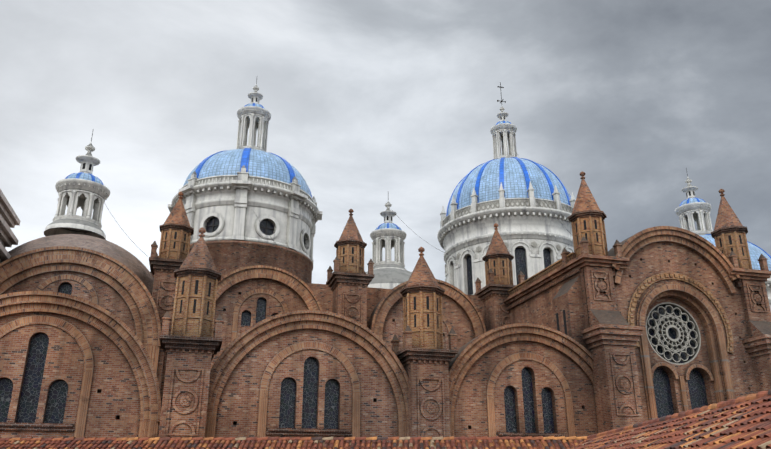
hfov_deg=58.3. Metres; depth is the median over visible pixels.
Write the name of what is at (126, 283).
arch bands
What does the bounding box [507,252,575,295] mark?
cornice
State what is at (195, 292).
pier slits
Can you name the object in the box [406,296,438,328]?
pier slits
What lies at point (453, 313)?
row gable
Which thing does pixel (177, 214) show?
pier spire
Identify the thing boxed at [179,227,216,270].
pier spire
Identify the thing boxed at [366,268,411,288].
white dome
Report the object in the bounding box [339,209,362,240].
pier spire
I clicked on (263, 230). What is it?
dome glazing
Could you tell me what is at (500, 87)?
cross
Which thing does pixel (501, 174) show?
dome ribs
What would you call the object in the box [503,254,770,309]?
transept cornice
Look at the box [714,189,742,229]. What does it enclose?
pier spire
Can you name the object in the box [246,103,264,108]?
dome lantern
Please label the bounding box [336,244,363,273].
pier turret
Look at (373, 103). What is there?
sky
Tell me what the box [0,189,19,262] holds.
eave
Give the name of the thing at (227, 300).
row gable
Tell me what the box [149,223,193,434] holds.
pier
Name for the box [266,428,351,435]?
sill
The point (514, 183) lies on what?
dome central
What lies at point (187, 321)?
pier turret
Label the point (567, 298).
wall
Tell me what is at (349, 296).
pier
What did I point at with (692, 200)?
dome
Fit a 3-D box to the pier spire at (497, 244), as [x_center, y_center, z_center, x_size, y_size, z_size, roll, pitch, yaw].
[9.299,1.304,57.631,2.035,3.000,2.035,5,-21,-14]
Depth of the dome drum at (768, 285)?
54.48 m
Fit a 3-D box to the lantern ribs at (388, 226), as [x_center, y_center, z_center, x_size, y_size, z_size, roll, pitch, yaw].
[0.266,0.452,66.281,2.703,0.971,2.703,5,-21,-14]
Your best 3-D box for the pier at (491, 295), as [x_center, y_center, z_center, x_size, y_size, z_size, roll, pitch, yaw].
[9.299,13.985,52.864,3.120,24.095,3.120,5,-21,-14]
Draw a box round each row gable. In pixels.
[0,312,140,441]
[211,279,307,367]
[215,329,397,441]
[383,295,473,350]
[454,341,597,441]
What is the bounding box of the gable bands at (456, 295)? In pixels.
[367,279,485,339]
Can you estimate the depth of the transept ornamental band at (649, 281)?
45.53 m
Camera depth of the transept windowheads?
44.08 m
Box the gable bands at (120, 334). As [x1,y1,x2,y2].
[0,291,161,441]
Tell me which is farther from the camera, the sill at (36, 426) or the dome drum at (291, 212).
the dome drum at (291, 212)
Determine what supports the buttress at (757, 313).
on the ground
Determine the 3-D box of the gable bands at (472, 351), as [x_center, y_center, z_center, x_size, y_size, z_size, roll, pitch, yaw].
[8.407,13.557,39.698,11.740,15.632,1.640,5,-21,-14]
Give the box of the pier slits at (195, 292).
[179,280,210,314]
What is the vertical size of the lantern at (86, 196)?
8.249 m
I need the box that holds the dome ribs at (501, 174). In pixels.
[446,157,570,215]
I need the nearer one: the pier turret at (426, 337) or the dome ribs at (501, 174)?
the pier turret at (426, 337)
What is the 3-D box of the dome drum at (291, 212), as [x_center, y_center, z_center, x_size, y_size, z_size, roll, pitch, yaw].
[-12.681,0.249,62.582,13.597,6.720,13.597,5,-21,-14]
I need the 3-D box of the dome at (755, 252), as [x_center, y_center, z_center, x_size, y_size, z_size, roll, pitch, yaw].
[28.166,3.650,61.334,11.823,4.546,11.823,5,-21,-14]
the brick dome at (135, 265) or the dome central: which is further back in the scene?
the dome central
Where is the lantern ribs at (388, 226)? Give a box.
[375,223,400,229]
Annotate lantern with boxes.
[44,142,109,239]
[236,84,270,151]
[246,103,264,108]
[370,200,406,269]
[490,107,516,158]
[675,176,712,234]
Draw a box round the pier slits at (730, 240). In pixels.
[719,235,743,255]
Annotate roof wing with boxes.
[0,436,587,448]
[571,389,770,448]
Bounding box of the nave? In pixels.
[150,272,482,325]
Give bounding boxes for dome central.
[448,158,570,214]
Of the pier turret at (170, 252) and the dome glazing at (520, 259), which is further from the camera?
the dome glazing at (520, 259)
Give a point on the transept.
(645, 262)
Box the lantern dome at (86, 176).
[67,173,101,183]
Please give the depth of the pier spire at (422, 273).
41.05 m
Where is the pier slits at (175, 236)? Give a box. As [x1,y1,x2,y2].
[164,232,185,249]
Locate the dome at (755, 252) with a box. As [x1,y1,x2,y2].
[699,235,770,270]
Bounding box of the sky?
[0,0,770,283]
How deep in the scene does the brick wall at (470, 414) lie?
40.81 m
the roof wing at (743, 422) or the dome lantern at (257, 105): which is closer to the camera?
the roof wing at (743, 422)
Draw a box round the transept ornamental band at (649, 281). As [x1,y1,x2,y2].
[627,272,733,353]
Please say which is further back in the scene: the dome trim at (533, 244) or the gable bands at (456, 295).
the dome trim at (533, 244)
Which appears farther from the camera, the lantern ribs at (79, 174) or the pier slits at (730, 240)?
the lantern ribs at (79, 174)
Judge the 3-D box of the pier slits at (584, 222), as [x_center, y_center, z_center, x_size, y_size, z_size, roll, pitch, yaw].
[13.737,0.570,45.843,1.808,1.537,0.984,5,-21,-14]
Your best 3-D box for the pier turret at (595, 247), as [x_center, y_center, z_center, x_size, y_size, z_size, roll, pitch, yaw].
[13.628,1.158,46.047,2.003,2.900,2.003,5,-21,-14]
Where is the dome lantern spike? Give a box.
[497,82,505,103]
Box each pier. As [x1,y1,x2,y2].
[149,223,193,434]
[158,267,223,441]
[326,239,374,326]
[391,284,458,441]
[475,252,524,331]
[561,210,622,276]
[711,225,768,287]
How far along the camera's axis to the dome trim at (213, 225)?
57.11 m
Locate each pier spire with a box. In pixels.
[164,192,190,226]
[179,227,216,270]
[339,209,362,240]
[405,247,439,286]
[486,223,508,254]
[572,171,600,213]
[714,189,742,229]
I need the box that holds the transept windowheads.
[651,362,713,410]
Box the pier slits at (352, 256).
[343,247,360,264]
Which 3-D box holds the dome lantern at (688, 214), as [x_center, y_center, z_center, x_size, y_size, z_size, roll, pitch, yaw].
[28.166,-1.321,63.202,3.408,6.751,3.408,5,-21,-14]
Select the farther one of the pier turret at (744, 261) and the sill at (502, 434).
the pier turret at (744, 261)
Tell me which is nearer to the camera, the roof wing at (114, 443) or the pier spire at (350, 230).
the roof wing at (114, 443)
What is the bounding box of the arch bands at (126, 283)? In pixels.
[0,246,160,374]
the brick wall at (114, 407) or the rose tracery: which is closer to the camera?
the brick wall at (114, 407)
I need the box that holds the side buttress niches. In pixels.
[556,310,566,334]
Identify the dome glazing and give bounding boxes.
[206,217,304,245]
[467,248,550,294]
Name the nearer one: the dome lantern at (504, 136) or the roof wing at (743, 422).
the roof wing at (743, 422)
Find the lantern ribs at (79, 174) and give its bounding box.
[65,172,103,184]
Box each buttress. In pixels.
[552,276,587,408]
[581,266,643,432]
[740,279,770,391]
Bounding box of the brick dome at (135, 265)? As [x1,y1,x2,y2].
[3,234,153,295]
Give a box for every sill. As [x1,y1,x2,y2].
[0,422,74,430]
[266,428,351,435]
[496,432,568,436]
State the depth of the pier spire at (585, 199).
46.59 m
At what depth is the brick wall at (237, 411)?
37.60 m
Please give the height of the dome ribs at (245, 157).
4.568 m
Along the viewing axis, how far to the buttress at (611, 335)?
41.19 m
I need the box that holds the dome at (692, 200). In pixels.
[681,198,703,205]
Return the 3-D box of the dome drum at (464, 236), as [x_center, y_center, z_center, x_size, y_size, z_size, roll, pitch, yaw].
[12.620,3.656,68.678,14.773,11.250,14.773,5,-21,-14]
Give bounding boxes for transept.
[509,242,757,425]
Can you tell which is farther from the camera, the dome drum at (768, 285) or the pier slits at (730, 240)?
the dome drum at (768, 285)
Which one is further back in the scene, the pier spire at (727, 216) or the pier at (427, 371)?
the pier spire at (727, 216)
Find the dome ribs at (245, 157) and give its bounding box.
[195,148,311,196]
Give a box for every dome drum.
[168,165,321,262]
[437,182,575,294]
[765,275,770,310]
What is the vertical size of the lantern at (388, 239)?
7.697 m
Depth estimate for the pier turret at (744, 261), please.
48.25 m
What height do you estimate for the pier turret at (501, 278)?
2.400 m
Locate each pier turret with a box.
[158,229,190,259]
[171,275,217,337]
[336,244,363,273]
[403,291,442,348]
[485,257,512,284]
[571,216,607,257]
[714,231,751,268]
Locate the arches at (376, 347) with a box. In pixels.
[205,310,408,441]
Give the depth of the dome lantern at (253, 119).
65.34 m
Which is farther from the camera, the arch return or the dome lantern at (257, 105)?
the dome lantern at (257, 105)
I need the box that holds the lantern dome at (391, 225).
[376,223,400,229]
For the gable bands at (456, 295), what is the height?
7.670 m
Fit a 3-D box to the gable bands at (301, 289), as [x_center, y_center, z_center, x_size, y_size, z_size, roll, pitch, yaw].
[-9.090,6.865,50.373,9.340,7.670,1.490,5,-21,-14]
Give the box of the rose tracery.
[646,302,700,364]
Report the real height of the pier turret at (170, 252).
2.400 m
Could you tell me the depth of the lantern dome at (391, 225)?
65.20 m
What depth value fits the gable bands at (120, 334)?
35.10 m
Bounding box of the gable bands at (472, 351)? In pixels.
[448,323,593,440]
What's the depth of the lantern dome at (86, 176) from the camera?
53.70 m
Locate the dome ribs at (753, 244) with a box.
[705,234,770,257]
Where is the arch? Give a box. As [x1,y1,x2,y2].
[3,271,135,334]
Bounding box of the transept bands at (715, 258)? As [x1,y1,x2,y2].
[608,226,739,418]
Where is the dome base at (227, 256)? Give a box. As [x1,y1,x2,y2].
[189,240,312,282]
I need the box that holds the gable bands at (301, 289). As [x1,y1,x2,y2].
[216,265,322,341]
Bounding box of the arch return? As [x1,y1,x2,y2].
[157,346,164,388]
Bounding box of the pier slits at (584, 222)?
[575,220,598,244]
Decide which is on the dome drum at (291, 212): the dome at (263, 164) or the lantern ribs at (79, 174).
the dome at (263, 164)
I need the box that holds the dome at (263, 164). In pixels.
[183,149,310,195]
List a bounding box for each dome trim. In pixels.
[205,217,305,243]
[443,199,572,261]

